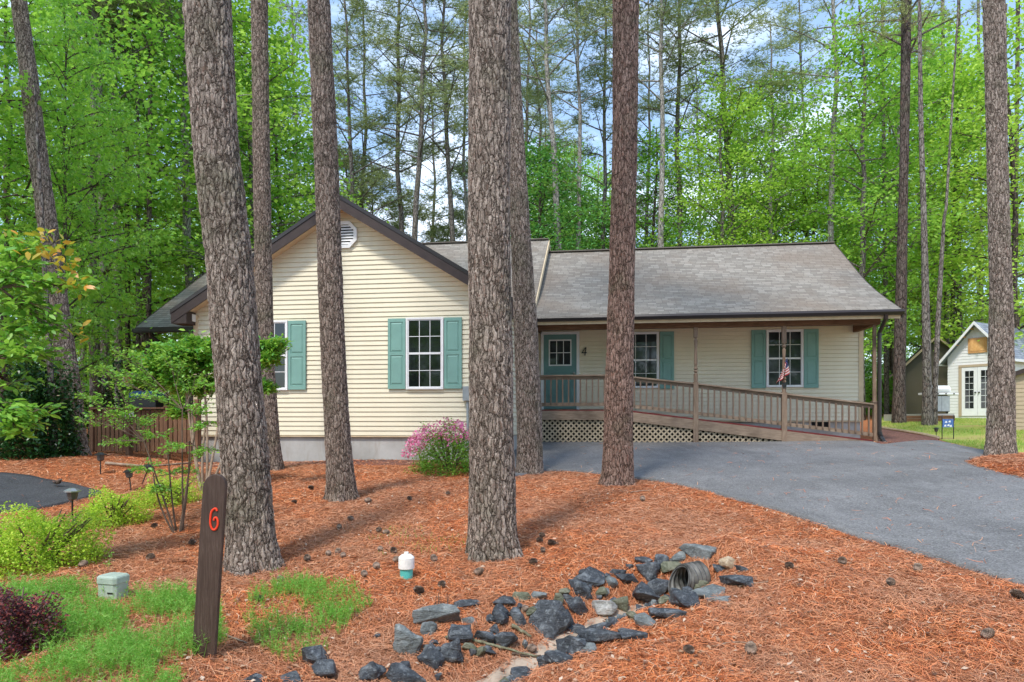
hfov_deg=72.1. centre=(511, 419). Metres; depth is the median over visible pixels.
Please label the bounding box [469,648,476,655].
rock
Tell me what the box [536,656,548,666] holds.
rock
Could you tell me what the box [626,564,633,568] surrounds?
rock
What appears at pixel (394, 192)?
young pine tree
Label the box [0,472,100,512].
side path
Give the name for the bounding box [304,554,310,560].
pine cone
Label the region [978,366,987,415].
door
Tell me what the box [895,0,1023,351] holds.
broadleaf tree
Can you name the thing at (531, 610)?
rock
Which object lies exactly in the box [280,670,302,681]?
rock
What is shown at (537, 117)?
pine tree
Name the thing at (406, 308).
house
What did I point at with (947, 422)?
yard sign
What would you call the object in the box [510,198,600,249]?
dark broadleaf tree
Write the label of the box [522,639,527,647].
rock
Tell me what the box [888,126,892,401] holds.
slim tree
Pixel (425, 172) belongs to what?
sky
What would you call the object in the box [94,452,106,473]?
path light
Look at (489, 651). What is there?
rock
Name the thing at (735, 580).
rock
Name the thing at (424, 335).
window
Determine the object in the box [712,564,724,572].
rock
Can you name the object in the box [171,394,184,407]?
understorey bush
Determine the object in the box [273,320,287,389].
window
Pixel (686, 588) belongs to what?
rock
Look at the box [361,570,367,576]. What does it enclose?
pine cone
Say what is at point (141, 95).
broadleaf tree
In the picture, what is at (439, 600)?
dead stems
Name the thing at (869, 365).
dark broadleaf tree
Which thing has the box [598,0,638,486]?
pine tree
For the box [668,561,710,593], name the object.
culvert pipe
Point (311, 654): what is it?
rock
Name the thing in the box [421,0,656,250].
pine tree
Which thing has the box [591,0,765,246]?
pine tree
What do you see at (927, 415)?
twin trunk tree
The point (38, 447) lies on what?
evergreen bush
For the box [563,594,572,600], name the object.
rock
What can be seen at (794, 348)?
window
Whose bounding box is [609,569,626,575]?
rock
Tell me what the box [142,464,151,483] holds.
path light
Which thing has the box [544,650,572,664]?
rock
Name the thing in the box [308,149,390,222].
young pine tree
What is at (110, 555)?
sprout plant
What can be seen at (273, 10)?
broadleaf tree
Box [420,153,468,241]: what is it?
young pine tree
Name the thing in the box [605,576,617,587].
rock
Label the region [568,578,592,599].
rock
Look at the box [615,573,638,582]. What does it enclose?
rock
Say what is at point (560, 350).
door
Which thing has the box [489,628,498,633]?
rock
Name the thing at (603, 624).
rock
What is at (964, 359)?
garden shed
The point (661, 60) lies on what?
pine tree
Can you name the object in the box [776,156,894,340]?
broadleaf tree
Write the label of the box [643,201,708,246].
broadleaf tree
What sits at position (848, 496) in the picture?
driveway
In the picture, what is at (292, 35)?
pine tree
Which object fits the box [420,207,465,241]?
young pine tree
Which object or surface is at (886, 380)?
slim tree
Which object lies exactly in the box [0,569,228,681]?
feathery plants
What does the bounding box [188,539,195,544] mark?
pine cone
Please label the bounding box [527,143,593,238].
broadleaf tree
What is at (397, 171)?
pine tree
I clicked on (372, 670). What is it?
rock
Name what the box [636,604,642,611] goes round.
rock
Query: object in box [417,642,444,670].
rock
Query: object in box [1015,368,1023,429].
tan shed
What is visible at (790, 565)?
pine cone
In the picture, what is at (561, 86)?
pine tree
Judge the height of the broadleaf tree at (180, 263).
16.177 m
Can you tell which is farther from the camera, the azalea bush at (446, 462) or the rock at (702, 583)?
the azalea bush at (446, 462)
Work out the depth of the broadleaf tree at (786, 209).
59.82 m
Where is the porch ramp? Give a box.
[540,325,878,441]
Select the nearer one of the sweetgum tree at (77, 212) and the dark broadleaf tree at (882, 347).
the sweetgum tree at (77, 212)
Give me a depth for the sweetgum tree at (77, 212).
16.29 m
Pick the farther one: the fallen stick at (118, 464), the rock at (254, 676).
the fallen stick at (118, 464)
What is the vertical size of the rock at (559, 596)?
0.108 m
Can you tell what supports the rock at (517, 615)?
on the ground at (702, 497)
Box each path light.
[63,488,80,516]
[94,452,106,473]
[123,469,132,490]
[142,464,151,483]
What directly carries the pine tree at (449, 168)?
on the ground at (702, 497)
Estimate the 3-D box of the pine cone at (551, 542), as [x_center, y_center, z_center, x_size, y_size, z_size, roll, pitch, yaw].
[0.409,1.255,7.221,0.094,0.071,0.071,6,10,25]
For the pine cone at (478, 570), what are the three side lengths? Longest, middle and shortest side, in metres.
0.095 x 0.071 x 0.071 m
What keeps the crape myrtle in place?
on the ground at (702, 497)
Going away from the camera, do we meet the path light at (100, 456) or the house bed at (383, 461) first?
the path light at (100, 456)
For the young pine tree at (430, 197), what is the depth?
45.56 m
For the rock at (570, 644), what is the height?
0.170 m
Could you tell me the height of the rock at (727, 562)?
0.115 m
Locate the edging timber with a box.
[882,427,939,437]
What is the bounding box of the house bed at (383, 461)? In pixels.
[199,459,464,466]
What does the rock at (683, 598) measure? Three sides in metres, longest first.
0.216 x 0.211 x 0.162 m
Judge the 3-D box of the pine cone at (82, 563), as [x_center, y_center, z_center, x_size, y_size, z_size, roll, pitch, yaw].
[-3.950,1.324,6.487,0.068,0.067,0.090,-8,12,16]
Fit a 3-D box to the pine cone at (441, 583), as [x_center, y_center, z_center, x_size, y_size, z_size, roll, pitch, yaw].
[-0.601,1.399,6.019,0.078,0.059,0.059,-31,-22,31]
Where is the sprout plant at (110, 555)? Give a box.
[103,552,113,571]
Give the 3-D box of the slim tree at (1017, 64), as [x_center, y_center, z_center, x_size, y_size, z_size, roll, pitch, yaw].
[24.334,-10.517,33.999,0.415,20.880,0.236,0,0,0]
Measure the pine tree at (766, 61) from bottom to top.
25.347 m
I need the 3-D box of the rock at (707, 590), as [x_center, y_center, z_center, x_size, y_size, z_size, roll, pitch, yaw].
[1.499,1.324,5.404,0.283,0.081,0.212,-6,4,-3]
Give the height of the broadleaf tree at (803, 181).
16.724 m
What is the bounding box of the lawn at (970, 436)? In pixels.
[882,417,1023,451]
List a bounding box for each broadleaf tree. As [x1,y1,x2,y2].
[0,0,246,432]
[0,222,36,373]
[2,127,132,369]
[11,32,203,397]
[14,0,349,405]
[53,139,153,357]
[74,218,187,397]
[109,0,387,336]
[140,190,204,340]
[164,190,205,341]
[165,77,311,279]
[190,32,392,246]
[450,136,611,250]
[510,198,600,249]
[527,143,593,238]
[532,134,610,249]
[544,157,650,248]
[545,174,649,249]
[581,120,723,247]
[586,194,657,248]
[641,53,819,246]
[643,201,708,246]
[648,230,691,246]
[658,81,845,244]
[675,130,802,245]
[684,55,874,275]
[738,105,911,378]
[740,155,875,281]
[741,165,840,246]
[744,0,982,419]
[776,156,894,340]
[791,0,1023,413]
[808,0,1023,348]
[815,226,913,386]
[823,78,976,340]
[836,32,1023,355]
[852,31,1023,348]
[864,249,914,393]
[867,274,919,367]
[892,179,988,358]
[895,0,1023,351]
[906,227,970,354]
[948,194,1023,332]
[972,133,1023,326]
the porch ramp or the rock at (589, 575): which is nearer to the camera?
the rock at (589, 575)
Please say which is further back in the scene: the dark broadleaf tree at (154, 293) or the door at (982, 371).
the dark broadleaf tree at (154, 293)
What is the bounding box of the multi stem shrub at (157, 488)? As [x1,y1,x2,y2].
[73,347,218,532]
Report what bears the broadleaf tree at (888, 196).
on the ground at (702, 497)
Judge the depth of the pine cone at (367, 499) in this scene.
9.78 m
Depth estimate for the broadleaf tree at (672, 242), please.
40.90 m
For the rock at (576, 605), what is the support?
on the ground at (702, 497)
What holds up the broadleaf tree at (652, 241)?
on the ground at (702, 497)
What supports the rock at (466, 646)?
on the ground at (702, 497)
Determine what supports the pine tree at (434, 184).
on the ground at (702, 497)
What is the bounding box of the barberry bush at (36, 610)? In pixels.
[0,583,69,661]
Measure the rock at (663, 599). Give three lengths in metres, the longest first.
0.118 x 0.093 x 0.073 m
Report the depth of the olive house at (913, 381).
33.29 m
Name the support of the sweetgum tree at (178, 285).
on the ground at (702, 497)
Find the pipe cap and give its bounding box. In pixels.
[398,551,413,579]
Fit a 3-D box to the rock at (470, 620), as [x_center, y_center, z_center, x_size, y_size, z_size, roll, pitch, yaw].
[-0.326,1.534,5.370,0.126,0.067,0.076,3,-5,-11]
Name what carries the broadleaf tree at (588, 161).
on the ground at (702, 497)
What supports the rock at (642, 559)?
on the ground at (702, 497)
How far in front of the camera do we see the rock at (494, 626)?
5.26 m
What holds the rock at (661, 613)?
on the ground at (702, 497)
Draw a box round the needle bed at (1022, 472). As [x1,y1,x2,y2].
[968,454,1023,476]
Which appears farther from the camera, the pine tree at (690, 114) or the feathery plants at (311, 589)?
the pine tree at (690, 114)
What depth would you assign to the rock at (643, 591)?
6.05 m
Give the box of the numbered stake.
[192,474,227,657]
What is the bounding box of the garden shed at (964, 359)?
[939,321,1023,418]
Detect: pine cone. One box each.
[78,560,87,567]
[146,553,154,559]
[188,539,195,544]
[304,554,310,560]
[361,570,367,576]
[364,497,371,502]
[372,562,379,568]
[390,547,396,552]
[413,585,424,594]
[430,554,437,561]
[438,580,445,586]
[474,567,483,574]
[521,605,528,611]
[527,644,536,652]
[529,558,537,564]
[548,539,555,545]
[683,644,694,653]
[744,641,756,655]
[784,562,793,568]
[838,556,846,564]
[886,577,895,585]
[913,563,922,571]
[980,628,994,638]
[1009,589,1023,598]
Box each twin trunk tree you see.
[917,0,933,425]
[932,0,958,424]
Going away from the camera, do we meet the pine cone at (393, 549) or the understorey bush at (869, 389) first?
the pine cone at (393, 549)
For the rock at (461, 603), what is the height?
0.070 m
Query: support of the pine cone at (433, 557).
on the ground at (702, 497)
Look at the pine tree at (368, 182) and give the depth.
36.71 m
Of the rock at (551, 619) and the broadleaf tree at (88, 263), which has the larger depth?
the broadleaf tree at (88, 263)
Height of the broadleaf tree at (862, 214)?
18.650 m
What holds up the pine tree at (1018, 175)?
on the ground at (702, 497)
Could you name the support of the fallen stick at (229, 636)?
on the ground at (702, 497)
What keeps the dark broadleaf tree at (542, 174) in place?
on the ground at (702, 497)
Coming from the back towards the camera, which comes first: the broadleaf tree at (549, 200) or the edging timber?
the broadleaf tree at (549, 200)
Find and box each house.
[131,195,904,461]
[889,337,949,413]
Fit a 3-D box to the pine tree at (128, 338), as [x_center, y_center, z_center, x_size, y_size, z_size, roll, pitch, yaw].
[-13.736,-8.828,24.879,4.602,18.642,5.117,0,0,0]
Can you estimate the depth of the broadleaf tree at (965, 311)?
43.52 m
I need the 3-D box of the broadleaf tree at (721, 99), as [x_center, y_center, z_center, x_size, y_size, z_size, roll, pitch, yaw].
[9.791,-8.208,33.228,8.456,16.874,8.466,0,0,-43]
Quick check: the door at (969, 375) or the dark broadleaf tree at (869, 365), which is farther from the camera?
the dark broadleaf tree at (869, 365)
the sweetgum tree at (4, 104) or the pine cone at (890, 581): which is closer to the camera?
the pine cone at (890, 581)
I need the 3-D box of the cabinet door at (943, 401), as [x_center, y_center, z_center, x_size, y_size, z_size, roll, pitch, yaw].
[15.500,-0.590,25.389,0.576,0.540,0.011,0,0,0]
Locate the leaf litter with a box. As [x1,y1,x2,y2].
[0,456,1023,681]
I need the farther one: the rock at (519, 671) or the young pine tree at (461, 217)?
the young pine tree at (461, 217)
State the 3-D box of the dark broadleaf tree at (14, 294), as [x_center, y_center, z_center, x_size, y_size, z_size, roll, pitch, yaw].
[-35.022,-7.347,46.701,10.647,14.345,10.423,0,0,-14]
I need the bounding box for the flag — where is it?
[776,357,789,387]
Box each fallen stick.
[105,462,192,466]
[226,633,246,642]
[472,638,537,656]
[511,623,531,636]
[512,652,540,656]
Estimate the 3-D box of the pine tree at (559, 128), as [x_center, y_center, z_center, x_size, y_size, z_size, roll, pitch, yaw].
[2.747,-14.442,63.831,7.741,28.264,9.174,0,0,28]
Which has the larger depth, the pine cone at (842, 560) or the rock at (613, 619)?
the pine cone at (842, 560)
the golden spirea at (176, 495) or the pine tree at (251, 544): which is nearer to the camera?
the pine tree at (251, 544)
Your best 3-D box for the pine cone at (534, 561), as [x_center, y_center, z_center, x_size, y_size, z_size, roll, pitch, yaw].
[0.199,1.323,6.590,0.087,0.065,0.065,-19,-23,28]
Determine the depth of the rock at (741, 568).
5.84 m
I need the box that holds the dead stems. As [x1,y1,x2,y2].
[434,594,449,604]
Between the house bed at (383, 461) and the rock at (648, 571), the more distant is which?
the house bed at (383, 461)
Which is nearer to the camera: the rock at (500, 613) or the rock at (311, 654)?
the rock at (311, 654)
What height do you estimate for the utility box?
0.282 m
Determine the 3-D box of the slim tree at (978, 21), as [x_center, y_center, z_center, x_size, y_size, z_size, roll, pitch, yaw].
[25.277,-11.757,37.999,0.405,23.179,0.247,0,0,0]
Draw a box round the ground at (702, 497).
[0,413,1023,681]
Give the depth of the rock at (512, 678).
4.37 m
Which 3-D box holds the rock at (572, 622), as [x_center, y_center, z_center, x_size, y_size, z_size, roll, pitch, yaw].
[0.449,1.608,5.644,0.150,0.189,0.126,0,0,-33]
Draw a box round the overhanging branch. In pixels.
[0,227,101,439]
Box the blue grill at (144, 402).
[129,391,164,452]
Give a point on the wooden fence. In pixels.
(154, 443)
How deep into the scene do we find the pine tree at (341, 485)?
10.08 m
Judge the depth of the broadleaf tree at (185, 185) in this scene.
25.24 m
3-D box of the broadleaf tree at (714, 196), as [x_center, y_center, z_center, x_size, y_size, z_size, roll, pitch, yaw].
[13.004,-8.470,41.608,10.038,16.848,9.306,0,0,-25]
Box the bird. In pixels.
[53,478,61,486]
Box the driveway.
[514,440,1023,585]
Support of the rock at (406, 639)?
on the ground at (702, 497)
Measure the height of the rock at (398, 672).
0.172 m
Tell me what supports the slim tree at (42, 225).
on the ground at (702, 497)
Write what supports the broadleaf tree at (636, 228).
on the ground at (702, 497)
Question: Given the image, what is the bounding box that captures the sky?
[0,0,1023,364]
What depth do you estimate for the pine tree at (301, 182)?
55.52 m
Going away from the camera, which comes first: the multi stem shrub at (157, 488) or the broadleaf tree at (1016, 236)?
the multi stem shrub at (157, 488)
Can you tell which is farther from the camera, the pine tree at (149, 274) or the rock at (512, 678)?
the pine tree at (149, 274)
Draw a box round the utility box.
[97,572,129,600]
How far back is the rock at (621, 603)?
5.94 m
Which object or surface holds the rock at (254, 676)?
on the ground at (702, 497)
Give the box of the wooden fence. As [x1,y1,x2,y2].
[89,399,200,458]
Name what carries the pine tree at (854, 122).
on the ground at (702, 497)
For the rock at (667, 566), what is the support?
on the ground at (702, 497)
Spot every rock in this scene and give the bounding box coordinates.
[243,673,262,681]
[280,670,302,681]
[302,645,328,664]
[311,659,335,678]
[358,661,385,681]
[385,662,425,681]
[393,623,423,655]
[400,661,410,668]
[412,603,460,623]
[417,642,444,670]
[420,621,436,635]
[428,639,438,643]
[434,672,441,680]
[440,638,463,662]
[448,624,472,643]
[454,599,479,607]
[461,617,476,624]
[462,642,476,650]
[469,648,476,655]
[474,630,494,642]
[475,646,486,657]
[484,649,496,654]
[486,614,493,622]
[488,624,497,630]
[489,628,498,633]
[492,595,515,605]
[492,603,509,623]
[494,632,517,646]
[509,607,525,626]
[509,674,518,681]
[510,666,532,679]
[512,591,531,601]
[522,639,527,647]
[526,606,536,615]
[528,599,571,639]
[530,591,546,598]
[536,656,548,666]
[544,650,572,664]
[553,592,563,603]
[556,635,586,655]
[559,588,569,593]
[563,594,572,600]
[565,596,587,614]
[566,609,574,626]
[567,623,584,633]
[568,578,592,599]
[574,566,604,587]
[576,628,621,643]
[580,642,596,653]
[587,622,612,629]
[591,600,617,615]
[594,587,607,594]
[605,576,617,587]
[608,617,616,626]
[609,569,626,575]
[611,596,628,611]
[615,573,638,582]
[617,628,647,640]
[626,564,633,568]
[626,611,636,619]
[632,581,659,601]
[634,556,652,563]
[634,612,655,627]
[635,561,660,581]
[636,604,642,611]
[647,578,668,595]
[648,607,686,619]
[654,554,668,562]
[658,595,668,603]
[660,561,681,572]
[669,551,685,561]
[669,587,699,608]
[679,543,716,559]
[681,586,692,590]
[692,584,724,598]
[694,580,708,588]
[705,596,730,601]
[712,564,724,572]
[718,556,735,569]
[719,575,753,586]
[735,565,748,572]
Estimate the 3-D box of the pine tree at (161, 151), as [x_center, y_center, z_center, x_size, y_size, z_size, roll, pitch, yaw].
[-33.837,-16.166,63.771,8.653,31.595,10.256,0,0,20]
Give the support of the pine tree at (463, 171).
on the ground at (702, 497)
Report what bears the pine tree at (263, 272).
on the ground at (702, 497)
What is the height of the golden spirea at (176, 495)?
0.562 m
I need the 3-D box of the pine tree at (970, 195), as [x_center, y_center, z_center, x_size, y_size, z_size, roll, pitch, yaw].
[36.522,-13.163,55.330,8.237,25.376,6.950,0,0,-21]
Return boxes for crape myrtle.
[124,329,291,490]
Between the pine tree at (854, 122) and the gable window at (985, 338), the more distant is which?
the pine tree at (854, 122)
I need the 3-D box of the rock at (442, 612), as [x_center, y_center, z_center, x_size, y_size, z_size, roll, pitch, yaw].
[-0.569,1.506,5.395,0.372,0.215,0.167,0,0,1]
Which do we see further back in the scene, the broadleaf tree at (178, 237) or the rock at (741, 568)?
the broadleaf tree at (178, 237)
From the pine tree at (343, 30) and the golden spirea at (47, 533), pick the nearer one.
the golden spirea at (47, 533)
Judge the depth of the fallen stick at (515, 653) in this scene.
5.12 m
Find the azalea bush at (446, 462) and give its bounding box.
[401,417,468,476]
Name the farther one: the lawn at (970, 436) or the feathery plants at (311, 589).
the lawn at (970, 436)
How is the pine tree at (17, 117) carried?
on the ground at (702, 497)
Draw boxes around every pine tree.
[0,46,25,220]
[8,1,146,426]
[10,0,91,455]
[35,0,167,430]
[49,0,179,409]
[52,0,183,399]
[83,0,183,390]
[84,0,182,390]
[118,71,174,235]
[182,0,285,576]
[241,0,352,226]
[250,0,284,470]
[280,0,431,212]
[284,153,315,217]
[300,0,424,221]
[307,0,359,501]
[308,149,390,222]
[331,0,467,231]
[338,0,468,240]
[345,162,414,234]
[383,0,468,240]
[389,187,457,241]
[394,60,467,242]
[412,0,530,240]
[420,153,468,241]
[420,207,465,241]
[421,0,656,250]
[441,0,595,199]
[465,0,523,562]
[509,0,543,474]
[518,7,593,223]
[519,0,658,249]
[523,101,577,248]
[542,2,674,248]
[554,0,752,246]
[590,163,656,245]
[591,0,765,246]
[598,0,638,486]
[608,0,692,247]
[635,194,675,247]
[641,0,822,244]
[655,55,752,245]
[713,11,823,241]
[738,0,924,241]
[746,0,866,241]
[823,84,891,235]
[832,0,982,422]
[933,109,1023,299]
[971,114,1023,260]
[982,0,1017,455]
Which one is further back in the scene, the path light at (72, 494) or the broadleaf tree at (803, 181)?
the broadleaf tree at (803, 181)
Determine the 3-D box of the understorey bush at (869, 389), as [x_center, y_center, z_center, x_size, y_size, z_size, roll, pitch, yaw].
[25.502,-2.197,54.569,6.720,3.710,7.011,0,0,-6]
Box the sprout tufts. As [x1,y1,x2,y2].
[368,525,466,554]
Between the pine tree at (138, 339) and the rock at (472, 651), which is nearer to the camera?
the rock at (472, 651)
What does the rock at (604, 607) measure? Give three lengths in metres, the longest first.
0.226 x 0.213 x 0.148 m
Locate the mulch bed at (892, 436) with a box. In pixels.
[878,429,939,442]
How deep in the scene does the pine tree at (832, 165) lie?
31.20 m
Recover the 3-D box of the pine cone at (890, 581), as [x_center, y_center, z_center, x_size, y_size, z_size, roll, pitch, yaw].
[2.880,1.228,5.353,0.065,0.065,0.086,-10,-32,44]
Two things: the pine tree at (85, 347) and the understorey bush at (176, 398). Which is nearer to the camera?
the pine tree at (85, 347)
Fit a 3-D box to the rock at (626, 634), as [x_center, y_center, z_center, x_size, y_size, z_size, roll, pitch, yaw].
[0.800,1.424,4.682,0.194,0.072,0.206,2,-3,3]
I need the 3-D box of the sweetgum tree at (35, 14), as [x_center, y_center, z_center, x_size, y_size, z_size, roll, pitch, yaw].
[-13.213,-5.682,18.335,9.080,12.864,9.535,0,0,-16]
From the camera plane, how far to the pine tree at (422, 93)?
35.82 m
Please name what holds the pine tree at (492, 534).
on the ground at (702, 497)
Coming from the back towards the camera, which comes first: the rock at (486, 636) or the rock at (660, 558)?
the rock at (660, 558)
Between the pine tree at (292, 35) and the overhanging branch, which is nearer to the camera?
the overhanging branch
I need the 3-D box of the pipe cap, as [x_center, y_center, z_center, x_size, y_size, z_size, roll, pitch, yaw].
[-0.937,1.309,6.250,0.141,0.278,0.141,0,0,0]
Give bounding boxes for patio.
[884,414,953,420]
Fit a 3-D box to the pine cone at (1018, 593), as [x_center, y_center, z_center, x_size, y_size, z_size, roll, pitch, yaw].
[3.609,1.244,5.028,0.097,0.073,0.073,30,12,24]
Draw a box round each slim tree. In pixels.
[34,80,58,456]
[881,6,889,413]
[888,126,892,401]
[940,0,948,343]
[950,0,959,342]
[977,0,983,321]
[1014,0,1019,279]
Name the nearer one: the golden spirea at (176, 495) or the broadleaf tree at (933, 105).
the golden spirea at (176, 495)
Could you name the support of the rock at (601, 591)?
on the ground at (702, 497)
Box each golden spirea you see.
[0,500,115,581]
[72,485,156,530]
[133,471,203,509]
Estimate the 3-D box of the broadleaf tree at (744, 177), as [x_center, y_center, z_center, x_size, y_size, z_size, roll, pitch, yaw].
[13.715,-9.639,40.465,10.675,19.254,10.245,0,0,16]
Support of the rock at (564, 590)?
on the ground at (702, 497)
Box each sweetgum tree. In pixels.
[0,0,131,350]
[0,0,168,387]
[0,0,198,419]
[1,0,309,415]
[54,0,366,362]
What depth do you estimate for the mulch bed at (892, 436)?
18.47 m
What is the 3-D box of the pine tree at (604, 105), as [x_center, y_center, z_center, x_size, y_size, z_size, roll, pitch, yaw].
[4.794,-12.487,36.791,7.077,25.349,5.636,0,0,27]
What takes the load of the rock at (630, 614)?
on the ground at (702, 497)
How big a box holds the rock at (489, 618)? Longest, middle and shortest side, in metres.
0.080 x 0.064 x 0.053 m
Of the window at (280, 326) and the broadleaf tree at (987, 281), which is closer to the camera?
the window at (280, 326)
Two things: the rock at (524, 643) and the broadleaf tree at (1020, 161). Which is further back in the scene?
the broadleaf tree at (1020, 161)
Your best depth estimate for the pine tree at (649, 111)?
41.55 m
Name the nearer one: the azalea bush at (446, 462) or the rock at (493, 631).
the rock at (493, 631)
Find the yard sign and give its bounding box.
[941,415,953,438]
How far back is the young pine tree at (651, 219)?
49.87 m
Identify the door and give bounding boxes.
[544,334,576,408]
[938,396,949,410]
[962,367,977,415]
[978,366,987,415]
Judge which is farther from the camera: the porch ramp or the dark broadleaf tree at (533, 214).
the dark broadleaf tree at (533, 214)
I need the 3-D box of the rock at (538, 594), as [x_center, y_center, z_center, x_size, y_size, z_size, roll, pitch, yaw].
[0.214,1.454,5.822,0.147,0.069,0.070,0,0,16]
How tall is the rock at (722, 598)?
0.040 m
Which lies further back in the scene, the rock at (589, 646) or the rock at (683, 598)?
the rock at (683, 598)
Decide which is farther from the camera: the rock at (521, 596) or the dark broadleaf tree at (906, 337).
the dark broadleaf tree at (906, 337)
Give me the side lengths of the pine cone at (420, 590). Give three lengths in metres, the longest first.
0.098 x 0.074 x 0.074 m
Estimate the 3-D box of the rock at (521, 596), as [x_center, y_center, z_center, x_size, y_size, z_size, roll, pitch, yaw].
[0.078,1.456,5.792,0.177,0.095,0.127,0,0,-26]
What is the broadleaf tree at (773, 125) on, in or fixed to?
on the ground at (702, 497)
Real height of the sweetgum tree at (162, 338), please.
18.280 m
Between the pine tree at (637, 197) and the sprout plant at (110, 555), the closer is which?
the sprout plant at (110, 555)
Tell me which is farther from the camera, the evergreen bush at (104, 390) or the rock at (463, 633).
the evergreen bush at (104, 390)
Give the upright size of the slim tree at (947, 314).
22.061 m
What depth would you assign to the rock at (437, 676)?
4.68 m
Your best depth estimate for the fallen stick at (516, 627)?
5.34 m
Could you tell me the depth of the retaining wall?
24.82 m
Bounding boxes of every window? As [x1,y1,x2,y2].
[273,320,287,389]
[406,317,443,388]
[633,332,658,387]
[766,329,803,386]
[968,337,986,353]
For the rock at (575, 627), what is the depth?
5.56 m
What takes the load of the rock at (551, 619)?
on the ground at (702, 497)
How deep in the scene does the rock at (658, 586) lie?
6.18 m
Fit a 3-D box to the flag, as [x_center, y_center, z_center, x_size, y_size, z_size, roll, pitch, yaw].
[6.513,-1.155,16.951,0.308,0.751,0.143,0,0,8]
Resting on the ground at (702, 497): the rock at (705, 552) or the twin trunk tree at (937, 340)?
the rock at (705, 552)
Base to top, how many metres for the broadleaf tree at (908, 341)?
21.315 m
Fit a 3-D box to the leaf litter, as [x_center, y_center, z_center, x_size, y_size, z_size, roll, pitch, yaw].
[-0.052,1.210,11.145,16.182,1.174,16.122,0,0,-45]
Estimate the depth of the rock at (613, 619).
5.10 m
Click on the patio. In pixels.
(887, 417)
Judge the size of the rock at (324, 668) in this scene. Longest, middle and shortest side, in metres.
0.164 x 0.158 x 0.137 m
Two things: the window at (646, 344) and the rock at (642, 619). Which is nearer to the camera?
the rock at (642, 619)
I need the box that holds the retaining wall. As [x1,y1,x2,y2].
[906,415,954,421]
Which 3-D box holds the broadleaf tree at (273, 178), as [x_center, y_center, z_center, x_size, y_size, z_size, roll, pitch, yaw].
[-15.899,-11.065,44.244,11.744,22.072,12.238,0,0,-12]
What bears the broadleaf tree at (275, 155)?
on the ground at (702, 497)
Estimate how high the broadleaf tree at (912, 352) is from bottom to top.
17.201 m
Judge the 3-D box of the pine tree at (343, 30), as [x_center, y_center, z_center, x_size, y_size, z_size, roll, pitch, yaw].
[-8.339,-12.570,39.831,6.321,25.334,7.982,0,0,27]
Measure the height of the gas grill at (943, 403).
1.026 m
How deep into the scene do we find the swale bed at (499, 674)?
5.15 m
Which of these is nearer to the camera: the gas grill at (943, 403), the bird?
the bird
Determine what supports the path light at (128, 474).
on the ground at (702, 497)
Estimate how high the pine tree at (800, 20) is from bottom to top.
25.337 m
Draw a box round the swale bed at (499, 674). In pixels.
[475,603,644,681]
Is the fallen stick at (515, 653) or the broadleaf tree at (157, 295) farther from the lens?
the broadleaf tree at (157, 295)
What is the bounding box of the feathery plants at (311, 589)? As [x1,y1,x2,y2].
[232,567,373,662]
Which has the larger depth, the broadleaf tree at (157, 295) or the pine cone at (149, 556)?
the broadleaf tree at (157, 295)
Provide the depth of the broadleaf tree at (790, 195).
41.62 m
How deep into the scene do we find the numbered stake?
4.51 m
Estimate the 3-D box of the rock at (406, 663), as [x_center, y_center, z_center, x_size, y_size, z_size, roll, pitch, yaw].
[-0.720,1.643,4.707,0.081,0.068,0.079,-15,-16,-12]
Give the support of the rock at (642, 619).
on the ground at (702, 497)
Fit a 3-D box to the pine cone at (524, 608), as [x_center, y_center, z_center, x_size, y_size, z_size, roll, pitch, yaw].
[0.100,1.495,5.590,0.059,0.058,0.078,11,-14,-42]
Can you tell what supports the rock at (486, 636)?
on the ground at (702, 497)
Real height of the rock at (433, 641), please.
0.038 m
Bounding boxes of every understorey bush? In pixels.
[26,370,124,428]
[110,362,184,406]
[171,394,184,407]
[865,370,883,412]
[865,370,892,414]
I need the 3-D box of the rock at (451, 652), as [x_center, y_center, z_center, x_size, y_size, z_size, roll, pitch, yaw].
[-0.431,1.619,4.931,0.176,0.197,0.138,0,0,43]
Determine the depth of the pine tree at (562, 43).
34.16 m
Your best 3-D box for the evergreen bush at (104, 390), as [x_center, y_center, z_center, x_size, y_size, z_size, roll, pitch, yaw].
[-10.575,-0.660,19.111,2.262,2.763,2.263,0,0,45]
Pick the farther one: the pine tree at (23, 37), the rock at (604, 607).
the pine tree at (23, 37)
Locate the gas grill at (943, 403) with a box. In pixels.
[918,386,958,413]
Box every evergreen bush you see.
[0,334,87,460]
[84,343,159,441]
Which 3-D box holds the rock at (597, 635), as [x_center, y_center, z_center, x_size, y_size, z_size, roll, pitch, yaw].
[0.600,1.442,4.684,0.349,0.092,0.200,4,-6,4]

